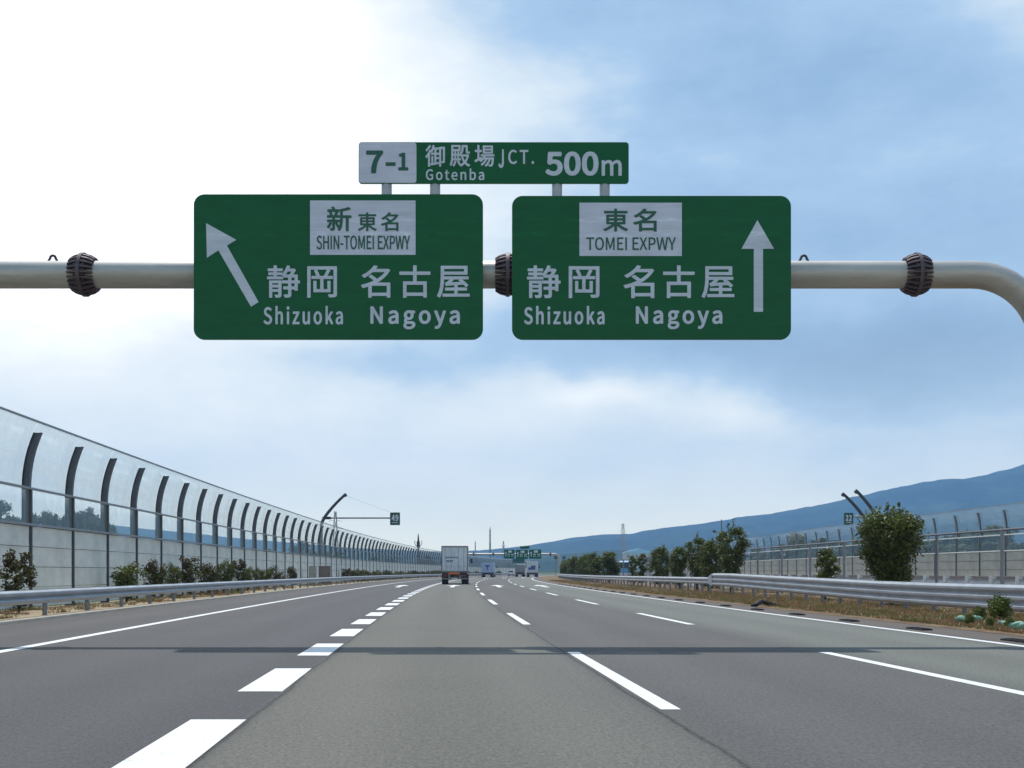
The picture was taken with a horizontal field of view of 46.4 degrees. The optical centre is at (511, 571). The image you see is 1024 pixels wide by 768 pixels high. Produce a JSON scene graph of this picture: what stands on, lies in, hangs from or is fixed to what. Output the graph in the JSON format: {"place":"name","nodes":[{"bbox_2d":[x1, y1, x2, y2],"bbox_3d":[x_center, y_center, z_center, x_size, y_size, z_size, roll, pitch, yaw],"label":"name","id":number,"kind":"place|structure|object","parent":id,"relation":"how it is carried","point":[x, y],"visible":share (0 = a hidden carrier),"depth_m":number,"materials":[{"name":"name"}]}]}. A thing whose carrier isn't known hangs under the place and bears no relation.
{"place":"outdoors","nodes":[
{"label":"outdoors","id":0,"kind":"place"},
{"bbox_2d":[166,550,749,572],"bbox_3d":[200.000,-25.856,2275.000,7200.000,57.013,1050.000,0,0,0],"label":"hill","id":1,"kind":"structure","parent":0,"point":[546,564],"depth_m":2146.37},
{"bbox_2d":[0,574,1023,767],"bbox_3d":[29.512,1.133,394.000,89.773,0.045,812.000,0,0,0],"label":"road","id":2,"kind":"structure","parent":0,"point":[510,671],"depth_m":12.14,"materials":[{"name":"asphalt"}]},
{"bbox_2d":[0,574,539,624],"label":"kerb","id":3,"kind":"structure","parent":2,"relation":"on","point":[5,622],"depth_m":37.19,"materials":[{"name":"concrete"}]},
{"bbox_2d":[441,546,472,583],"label":"truck","id":4,"kind":"object","parent":2,"relation":"on","point":[454,562],"visible":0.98,"depth_m":109.49,"materials":[{"name":"metal"}]},
{"bbox_2d":[481,562,496,576],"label":"truck","id":5,"kind":"object","parent":2,"relation":"on","point":[487,568],"visible":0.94,"depth_m":245.00,"materials":[{"name":"metal"}]},
{"bbox_2d":[469,552,560,572],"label":"sign gantry","id":6,"kind":"object","parent":2,"relation":"on","point":[493,554],"visible":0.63,"depth_m":345.12,"materials":[{"name":"metal"}]},
{"bbox_2d":[504,550,514,558],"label":"direction sign","id":7,"kind":"object","parent":6,"relation":"attached to","point":[509,554],"visible":1,"depth_m":345.00,"materials":[{"name":"metal"}]},
{"bbox_2d":[516,550,527,558],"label":"direction sign","id":8,"kind":"object","parent":6,"relation":"attached to","point":[521,554],"visible":1,"depth_m":345.00,"materials":[{"name":"metal"}]},
{"bbox_2d":[529,550,540,558],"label":"direction sign","id":9,"kind":"object","parent":6,"relation":"attached to","point":[534,554],"visible":1,"depth_m":345.00,"materials":[{"name":"metal"}]},
{"bbox_2d":[515,564,524,576],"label":"truck","id":10,"kind":"object","parent":2,"relation":"on","point":[519,569],"visible":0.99,"depth_m":272.00,"materials":[{"name":"white metal"}]},
{"bbox_2d":[526,561,539,576],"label":"truck","id":11,"kind":"object","parent":2,"relation":"on","point":[532,567],"visible":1,"depth_m":259.97,"materials":[{"name":"white paint"}]},
{"bbox_2d":[0,573,1023,636],"bbox_3d":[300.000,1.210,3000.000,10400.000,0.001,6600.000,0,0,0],"label":"ground","id":12,"kind":"structure","parent":0,"point":[360,583],"depth_m":52.06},
{"bbox_2d":[0,500,13,566],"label":"forest tree","id":13,"kind":"object","parent":12,"relation":"on","point":[3,506],"visible":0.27,"depth_m":159.22,"materials":[{"name":"green plant"}]},
{"bbox_2d":[33,512,41,526],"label":"forest tree","id":14,"kind":"object","parent":12,"relation":"on","point":[35,521],"visible":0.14,"depth_m":148.65,"materials":[{"name":"green plant"}]},
{"bbox_2d":[39,509,52,547],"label":"forest tree","id":15,"kind":"object","parent":12,"relation":"on","point":[46,517],"visible":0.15,"depth_m":156.67,"materials":[{"name":"green plant"}]},
{"bbox_2d":[49,513,60,548],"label":"forest tree","id":16,"kind":"object","parent":12,"relation":"on","point":[55,521],"visible":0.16,"depth_m":155.88,"materials":[{"name":"green plant"}]},
{"bbox_2d":[58,515,64,567],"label":"forest tree","id":17,"kind":"object","parent":12,"relation":"on","point":[62,522],"visible":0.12,"depth_m":149.85,"materials":[{"name":"green plant"}]},
{"bbox_2d":[75,510,86,567],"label":"forest tree","id":18,"kind":"object","parent":12,"relation":"on","point":[80,523],"visible":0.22,"depth_m":153.83,"materials":[{"name":"green plant"}]},
{"bbox_2d":[80,506,96,533],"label":"forest tree","id":19,"kind":"object","parent":12,"relation":"on","point":[89,512],"visible":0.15,"depth_m":157.25,"materials":[{"name":"green plant"}]},
{"bbox_2d":[81,514,99,567],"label":"forest tree","id":20,"kind":"object","parent":12,"relation":"on","point":[94,523],"visible":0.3,"depth_m":140.75,"materials":[{"name":"green plant"}]},
{"bbox_2d":[109,523,117,551],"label":"forest tree","id":21,"kind":"object","parent":12,"relation":"on","point":[112,528],"visible":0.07,"depth_m":152.73,"materials":[{"name":"green plant"}]},
{"bbox_2d":[0,574,526,620],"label":"verge","id":22,"kind":"structure","parent":12,"relation":"on","point":[35,613],"depth_m":38.67,"materials":[{"name":"plant"}]},
{"bbox_2d":[0,548,37,612],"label":"roadside shrub","id":23,"kind":"object","parent":22,"relation":"on","point":[10,563],"visible":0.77,"depth_m":31.63,"materials":[{"name":"green plant"}]},
{"bbox_2d":[109,561,148,602],"bbox_3d":[-13.645,0.412,42.379,1.209,1.587,1.539,0,0,7],"label":"roadside shrub","id":24,"kind":"object","parent":22,"relation":"on","point":[122,578],"visible":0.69,"depth_m":42.15,"materials":[{"name":"green plant"}]},
{"bbox_2d":[141,558,169,597],"bbox_3d":[-13.878,0.334,46.424,1.148,1.797,0.979,0,0,-12],"label":"roadside shrub","id":25,"kind":"object","parent":22,"relation":"on","point":[152,569],"visible":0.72,"depth_m":46.26,"materials":[{"name":"green plant"}]},
{"bbox_2d":[165,562,182,595],"bbox_3d":[-14.074,0.397,49.670,0.766,1.621,0.976,0,0,27],"label":"roadside shrub","id":26,"kind":"object","parent":22,"relation":"on","point":[173,570],"visible":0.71,"depth_m":49.63,"materials":[{"name":"green plant"}]},
{"bbox_2d":[178,555,201,596],"bbox_3d":[-14.242,0.242,52.708,1.102,1.962,1.374,0,0,-43],"label":"roadside shrub","id":27,"kind":"object","parent":22,"relation":"on","point":[188,576],"visible":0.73,"depth_m":52.52,"materials":[{"name":"green plant"}]},
{"bbox_2d":[0,578,408,618],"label":"verge weeds","id":28,"kind":"object","parent":22,"relation":"on","point":[142,600],"visible":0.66,"depth_m":42.38,"materials":[{"name":"plant"}]},
{"bbox_2d":[197,562,218,592],"bbox_3d":[-14.362,0.354,56.604,1.300,1.751,1.109,0,0,23],"label":"roadside shrub","id":29,"kind":"object","parent":22,"relation":"on","point":[208,573],"visible":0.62,"depth_m":56.42,"materials":[{"name":"green plant"}]},
{"bbox_2d":[214,558,234,591],"bbox_3d":[-14.573,0.274,60.347,1.303,1.906,1.024,0,0,23],"label":"roadside shrub","id":30,"kind":"object","parent":22,"relation":"on","point":[227,571],"visible":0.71,"depth_m":60.21,"materials":[{"name":"green plant"}]},
{"bbox_2d":[229,558,249,591],"bbox_3d":[-14.701,0.248,64.274,0.995,1.948,1.240,0,0,28],"label":"roadside shrub","id":31,"kind":"object","parent":22,"relation":"on","point":[240,566],"visible":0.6,"depth_m":64.18,"materials":[{"name":"green plant"}]},
{"bbox_2d":[240,566,256,590],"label":"roadside shrub","id":32,"kind":"object","parent":22,"relation":"on","point":[249,576],"visible":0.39,"depth_m":67.62,"materials":[{"name":"green plant"}]},
{"bbox_2d":[0,573,507,614],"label":"guardrail","id":33,"kind":"object","parent":22,"relation":"on","point":[44,597],"visible":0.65,"depth_m":40.02,"materials":[{"name":"metal"}]},
{"bbox_2d":[252,566,264,588],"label":"roadside shrub","id":34,"kind":"object","parent":22,"relation":"on","point":[260,576],"visible":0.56,"depth_m":71.31,"materials":[{"name":"green plant"}]},
{"bbox_2d":[0,406,526,609],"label":"noise barrier","id":35,"kind":"object","parent":22,"relation":"on","point":[50,561],"visible":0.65,"depth_m":47.35,"materials":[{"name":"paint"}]},
{"bbox_2d":[261,568,273,587],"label":"roadside shrub","id":36,"kind":"object","parent":22,"relation":"on","point":[268,573],"visible":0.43,"depth_m":73.72,"materials":[{"name":"green plant"}]},
{"bbox_2d":[268,564,281,586],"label":"roadside shrub","id":37,"kind":"object","parent":22,"relation":"on","point":[275,575],"visible":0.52,"depth_m":76.88,"materials":[{"name":"green plant"}]},
{"bbox_2d":[285,566,297,586],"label":"roadside shrub","id":38,"kind":"object","parent":22,"relation":"on","point":[291,574],"visible":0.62,"depth_m":84.32,"materials":[{"name":"green plant"}]},
{"bbox_2d":[308,566,316,584],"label":"roadside cabinet","id":39,"kind":"object","parent":22,"relation":"on","point":[312,571],"visible":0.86,"depth_m":96.11,"materials":[{"name":"metal"}]},
{"bbox_2d":[318,566,330,583],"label":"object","id":40,"kind":"object","parent":22,"relation":"on","point":[324,571],"visible":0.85,"depth_m":103.73,"materials":[{"name":"brown paint"}]},
{"bbox_2d":[341,568,351,581],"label":"roadside shrub","id":41,"kind":"object","parent":22,"relation":"on","point":[346,573],"visible":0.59,"depth_m":121.32,"materials":[{"name":"green plant"}]},
{"bbox_2d":[0,252,1023,322],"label":"sign gantry","id":42,"kind":"object","parent":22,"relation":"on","point":[84,274],"visible":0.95,"depth_m":20.49,"materials":[{"name":"metal"}]},
{"bbox_2d":[194,194,482,339],"bbox_3d":[-2.951,-5.179,20.594,4.916,2.471,0.611,0,0,0],"label":"direction sign","id":43,"kind":"object","parent":42,"relation":"attached to","point":[338,266],"visible":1,"depth_m":20.30,"materials":[{"name":"metal"}]},
{"bbox_2d":[359,142,628,195],"bbox_3d":[-0.310,-6.122,20.383,4.588,2.354,0.189,0,0,0],"label":"exit distance sign","id":44,"kind":"object","parent":42,"relation":"attached to","point":[556,165],"visible":1,"depth_m":20.30,"materials":[{"name":"metal"}]},
{"bbox_2d":[512,196,790,339],"bbox_3d":[2.371,-5.166,20.594,4.742,2.443,0.611,0,0,0],"label":"direction sign","id":45,"kind":"object","parent":42,"relation":"attached to","point":[651,267],"visible":1,"depth_m":20.30,"materials":[{"name":"metal"}]},
{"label":"sign gantry","id":46,"kind":"object","parent":22,"relation":"on","visible":0},
{"bbox_2d":[512,559,523,562],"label":"direction sign","id":47,"kind":"object","parent":46,"relation":"attached to","point":[517,560],"visible":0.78,"depth_m":430.00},
{"bbox_2d":[296,542,315,554],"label":"forest tree","id":48,"kind":"object","parent":12,"relation":"on","point":[303,548],"visible":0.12,"depth_m":197.18,"materials":[{"name":"green plant"}]},
{"bbox_2d":[329,511,340,553],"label":"lattice pylon","id":49,"kind":"object","parent":12,"relation":"on","point":[335,515],"visible":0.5,"depth_m":519.63,"materials":[{"name":"grey metal"}]},
{"bbox_2d":[320,493,389,563],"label":"curved mast","id":50,"kind":"object","parent":12,"relation":"on","point":[324,517],"visible":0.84,"depth_m":126.91,"materials":[{"name":"metal"}]},
{"bbox_2d":[390,512,399,524],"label":"sign","id":51,"kind":"object","parent":50,"relation":"attached to","point":[394,518],"visible":1,"depth_m":126.83,"materials":[{"name":"metal"}]},
{"bbox_2d":[414,534,421,564],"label":"loudspeaker mast","id":52,"kind":"object","parent":12,"relation":"on","point":[418,544],"visible":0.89,"depth_m":231.81,"materials":[{"name":"metal"}]},
{"bbox_2d":[489,529,490,561],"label":"tapered tower","id":53,"kind":"structure","parent":12,"relation":"on","point":[490,544],"depth_m":1499.22,"materials":[{"name":"grey metal"}]},
{"bbox_2d":[617,523,628,560],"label":"lattice pylon","id":54,"kind":"object","parent":12,"relation":"on","point":[623,530],"visible":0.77,"depth_m":700.02,"materials":[{"name":"metal"}]},
{"bbox_2d":[622,548,650,572],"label":"factory","id":55,"kind":"structure","parent":12,"relation":"on","point":[635,553],"depth_m":1250.00,"materials":[{"name":"white metal"}]},
{"bbox_2d":[750,547,767,559],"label":"forest tree","id":56,"kind":"object","parent":12,"relation":"on","point":[760,553],"visible":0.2,"depth_m":203.89,"materials":[{"name":"green plant"}]},
{"bbox_2d":[768,545,791,570],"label":"forest tree","id":57,"kind":"object","parent":12,"relation":"on","point":[777,553],"visible":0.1,"depth_m":168.44,"materials":[{"name":"green plant"}]},
{"bbox_2d":[540,576,1023,635],"bbox_3d":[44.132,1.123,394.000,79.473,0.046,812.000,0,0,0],"label":"median verge","id":58,"kind":"structure","parent":12,"relation":"on","point":[549,578],"depth_m":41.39,"materials":[{"name":"brown plant"}]},
{"bbox_2d":[568,555,577,573],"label":"median tree","id":59,"kind":"object","parent":58,"relation":"on","point":[572,563],"visible":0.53,"depth_m":169.90,"materials":[{"name":"green plant"}]},
{"bbox_2d":[577,556,582,573],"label":"median tree","id":60,"kind":"object","parent":58,"relation":"on","point":[579,564],"visible":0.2,"depth_m":154.25,"materials":[{"name":"green plant"}]},
{"bbox_2d":[581,554,588,573],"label":"median tree","id":61,"kind":"object","parent":58,"relation":"on","point":[585,558],"visible":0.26,"depth_m":145.41,"materials":[{"name":"green plant"}]},
{"bbox_2d":[585,551,596,574],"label":"median tree","id":62,"kind":"object","parent":58,"relation":"on","point":[591,556],"visible":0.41,"depth_m":137.10,"materials":[{"name":"green plant"}]},
{"bbox_2d":[587,555,603,581],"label":"median tree","id":63,"kind":"object","parent":58,"relation":"on","point":[595,564],"visible":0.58,"depth_m":131.82,"materials":[{"name":"green plant"}]},
{"bbox_2d":[596,551,621,582],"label":"median tree","id":64,"kind":"object","parent":58,"relation":"on","point":[609,563],"visible":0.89,"depth_m":118.71,"materials":[{"name":"green plant"}]},
{"bbox_2d":[625,555,638,584],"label":"median tree","id":65,"kind":"object","parent":58,"relation":"on","point":[632,562],"visible":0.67,"depth_m":100.42,"materials":[{"name":"green plant"}]},
{"bbox_2d":[634,553,648,582],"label":"median tree","id":66,"kind":"object","parent":58,"relation":"on","point":[640,558],"visible":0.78,"depth_m":95.23,"materials":[{"name":"green plant"}]},
{"bbox_2d":[647,545,671,585],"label":"median tree","id":67,"kind":"object","parent":58,"relation":"on","point":[659,557],"visible":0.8,"depth_m":86.16,"materials":[{"name":"green plant"}]},
{"bbox_2d":[667,546,689,588],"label":"median tree","id":68,"kind":"object","parent":58,"relation":"on","point":[678,565],"visible":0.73,"depth_m":77.86,"materials":[{"name":"green plant"}]},
{"bbox_2d":[683,533,707,589],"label":"median tree","id":69,"kind":"object","parent":58,"relation":"on","point":[699,542],"visible":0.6,"depth_m":72.07,"materials":[{"name":"green plant"}]},
{"bbox_2d":[693,538,722,590],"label":"median tree","id":70,"kind":"object","parent":58,"relation":"on","point":[708,549],"visible":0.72,"depth_m":68.64,"materials":[{"name":"green plant"}]},
{"bbox_2d":[715,519,752,591],"bbox_3d":[11.677,-0.788,63.216,2.032,3.991,2.105,0,0,2],"label":"median tree","id":71,"kind":"object","parent":58,"relation":"on","point":[726,562],"visible":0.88,"depth_m":62.85,"materials":[{"name":"green plant"}]},
{"bbox_2d":[751,600,778,606],"bbox_3d":[8.228,1.020,38.903,1.352,0.234,0.243,0,0,-39],"label":"rubber scrap","id":72,"kind":"object","parent":58,"relation":"on","point":[757,603],"visible":0.95,"depth_m":38.78,"materials":[{"name":"rubber"}]},
{"bbox_2d":[558,573,1023,613],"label":"guardrail","id":73,"kind":"object","parent":58,"relation":"on","point":[963,596],"visible":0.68,"depth_m":39.32,"materials":[{"name":"metal"}]},
{"bbox_2d":[602,527,1023,593],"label":"pipe fence","id":74,"kind":"object","parent":58,"relation":"on","point":[1001,553],"visible":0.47,"depth_m":40.78,"materials":[{"name":"metal"}]},
{"bbox_2d":[616,573,1023,588],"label":"guardrail","id":75,"kind":"object","parent":58,"relation":"on","point":[976,579],"visible":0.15,"depth_m":46.04,"materials":[{"name":"metal"}]},
{"bbox_2d":[814,547,840,598],"bbox_3d":[12.490,0.113,47.137,0.982,2.190,1.212,0,0,28],"label":"median tree","id":76,"kind":"object","parent":58,"relation":"on","point":[825,561],"visible":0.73,"depth_m":47.01,"materials":[{"name":"green plant"}]},
{"bbox_2d":[853,499,930,603],"bbox_3d":[12.743,-0.615,40.106,2.551,3.634,2.554,0,0,-44],"label":"median tree","id":77,"kind":"object","parent":58,"relation":"on","point":[891,546],"visible":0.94,"depth_m":39.64,"materials":[{"name":"green plant"}]},
{"bbox_2d":[955,615,965,622],"bbox_3d":[9.777,1.026,25.970,0.318,0.168,0.271,0,0,-43],"label":"sack","id":78,"kind":"object","parent":58,"relation":"on","point":[959,618],"visible":0.64,"depth_m":25.89,"materials":[{"name":"plastic"}]},
{"bbox_2d":[963,613,975,625],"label":"weed","id":79,"kind":"object","parent":58,"relation":"on","point":[970,618],"visible":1,"depth_m":24.73,"materials":[{"name":"green plant"}]},
{"bbox_2d":[972,604,986,620],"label":"weed","id":80,"kind":"object","parent":58,"relation":"on","point":[980,612],"visible":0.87,"depth_m":26.78,"materials":[{"name":"green plant"}]},
{"bbox_2d":[985,617,994,625],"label":"weed","id":81,"kind":"object","parent":58,"relation":"on","point":[988,622],"visible":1,"depth_m":23.64,"materials":[{"name":"green plant"}]},
{"bbox_2d":[986,592,1013,620],"bbox_3d":[10.937,0.823,26.844,0.618,0.734,0.668,0,0,37],"label":"weed","id":82,"kind":"object","parent":58,"relation":"on","point":[999,606],"visible":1,"depth_m":26.75,"materials":[{"name":"green plant"}]},
{"bbox_2d":[1003,617,1014,625],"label":"weed","id":83,"kind":"object","parent":58,"relation":"on","point":[1009,620],"visible":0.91,"depth_m":23.30,"materials":[{"name":"green plant"}]},
{"bbox_2d":[1011,621,1023,629],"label":"sack","id":84,"kind":"object","parent":58,"relation":"on","point":[1017,624],"visible":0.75,"depth_m":22.60,"materials":[{"name":"plastic"}]},
{"bbox_2d":[783,532,805,570],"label":"pale tree","id":85,"kind":"object","parent":12,"relation":"on","point":[792,553],"visible":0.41,"depth_m":164.72,"materials":[{"name":"green plant"}]},
{"bbox_2d":[805,537,830,557],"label":"forest tree","id":86,"kind":"object","parent":12,"relation":"on","point":[821,540],"visible":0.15,"depth_m":149.62,"materials":[{"name":"green plant"}]},
{"bbox_2d":[808,545,834,557],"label":"forest tree","id":87,"kind":"object","parent":12,"relation":"on","point":[814,554],"visible":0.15,"depth_m":145.92,"materials":[{"name":"green plant"}]},
{"bbox_2d":[808,540,842,556],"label":"forest tree","id":88,"kind":"object","parent":12,"relation":"on","point":[835,544],"visible":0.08,"depth_m":153.62,"materials":[{"name":"green plant"}]},
{"bbox_2d":[818,547,851,557],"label":"forest tree","id":89,"kind":"object","parent":12,"relation":"on","point":[847,554],"visible":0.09,"depth_m":138.63,"materials":[{"name":"green plant"}]},
{"bbox_2d":[849,539,863,563],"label":"forest tree","id":90,"kind":"object","parent":12,"relation":"on","point":[856,548],"visible":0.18,"depth_m":150.24,"materials":[{"name":"green plant"}]},
{"bbox_2d":[914,543,938,562],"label":"forest tree","id":91,"kind":"object","parent":12,"relation":"on","point":[928,546],"visible":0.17,"depth_m":112.37,"materials":[{"name":"green plant"}]},
{"bbox_2d":[920,537,944,554],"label":"forest tree","id":92,"kind":"object","parent":12,"relation":"on","point":[939,542],"visible":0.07,"depth_m":117.53,"materials":[{"name":"green plant"}]},
{"bbox_2d":[925,535,953,544],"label":"forest tree","id":93,"kind":"object","parent":12,"relation":"on","point":[946,541],"visible":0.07,"depth_m":124.31,"materials":[{"name":"green plant"}]},
{"bbox_2d":[938,543,969,561],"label":"forest tree","id":94,"kind":"object","parent":12,"relation":"on","point":[946,548],"visible":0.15,"depth_m":106.97,"materials":[{"name":"green plant"}]},
{"bbox_2d":[948,530,968,551],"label":"forest tree","id":95,"kind":"object","parent":12,"relation":"on","point":[959,535],"visible":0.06,"depth_m":121.71,"materials":[{"name":"green plant"}]},
{"bbox_2d":[958,535,969,548],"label":"forest tree","id":96,"kind":"object","parent":12,"relation":"on","point":[960,540],"visible":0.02,"depth_m":117.19,"materials":[{"name":"green plant"}]},
{"bbox_2d":[954,532,1004,553],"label":"forest tree","id":97,"kind":"object","parent":12,"relation":"on","point":[973,542],"visible":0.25,"depth_m":99.77,"materials":[{"name":"green plant"}]},
{"bbox_2d":[965,525,1018,550],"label":"forest tree","id":98,"kind":"object","parent":12,"relation":"on","point":[992,527],"visible":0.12,"depth_m":103.38,"materials":[{"name":"green plant"}]},
{"bbox_2d":[983,541,1023,569],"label":"forest tree","id":99,"kind":"object","parent":12,"relation":"on","point":[1014,546],"visible":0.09,"depth_m":96.39,"materials":[{"name":"green plant"}]},
{"bbox_2d":[0,0,1023,550],"label":"sky","id":100,"kind":"structure","parent":0,"point":[890,130],"materials":[{"name":"blue"}]},
{"bbox_2d":[1,464,1023,562],"bbox_3d":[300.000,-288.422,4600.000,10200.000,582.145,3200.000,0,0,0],"label":"mountain","id":101,"kind":"structure","parent":0,"point":[1002,487],"depth_m":4491.85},
{"bbox_2d":[615,561,628,572],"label":"truck","id":102,"kind":"object","parent":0,"point":[625,567],"visible":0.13,"depth_m":197.72,"materials":[{"name":"white paint"}]},
{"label":"far verge","id":103,"kind":"structure","parent":0,"visible":0},
{"bbox_2d":[646,502,1023,575],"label":"noise barrier","id":104,"kind":"object","parent":103,"relation":"on","point":[983,563],"visible":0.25,"depth_m":91.63,"materials":[{"name":"grey plastic"}]},
{"bbox_2d":[841,492,867,563],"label":"curved mast","id":105,"kind":"object","parent":103,"relation":"on","point":[855,506],"visible":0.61,"depth_m":111.87,"materials":[{"name":"metal"}]},
{"bbox_2d":[844,513,852,524],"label":"sign","id":106,"kind":"object","parent":105,"relation":"attached to","point":[848,518],"visible":1,"depth_m":111.83,"materials":[{"name":"metal"}]},
{"bbox_2d":[854,489,876,514],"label":"curved mast","id":107,"kind":"object","parent":103,"relation":"on","point":[863,498],"visible":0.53,"depth_m":104.87,"materials":[{"name":"metal"}]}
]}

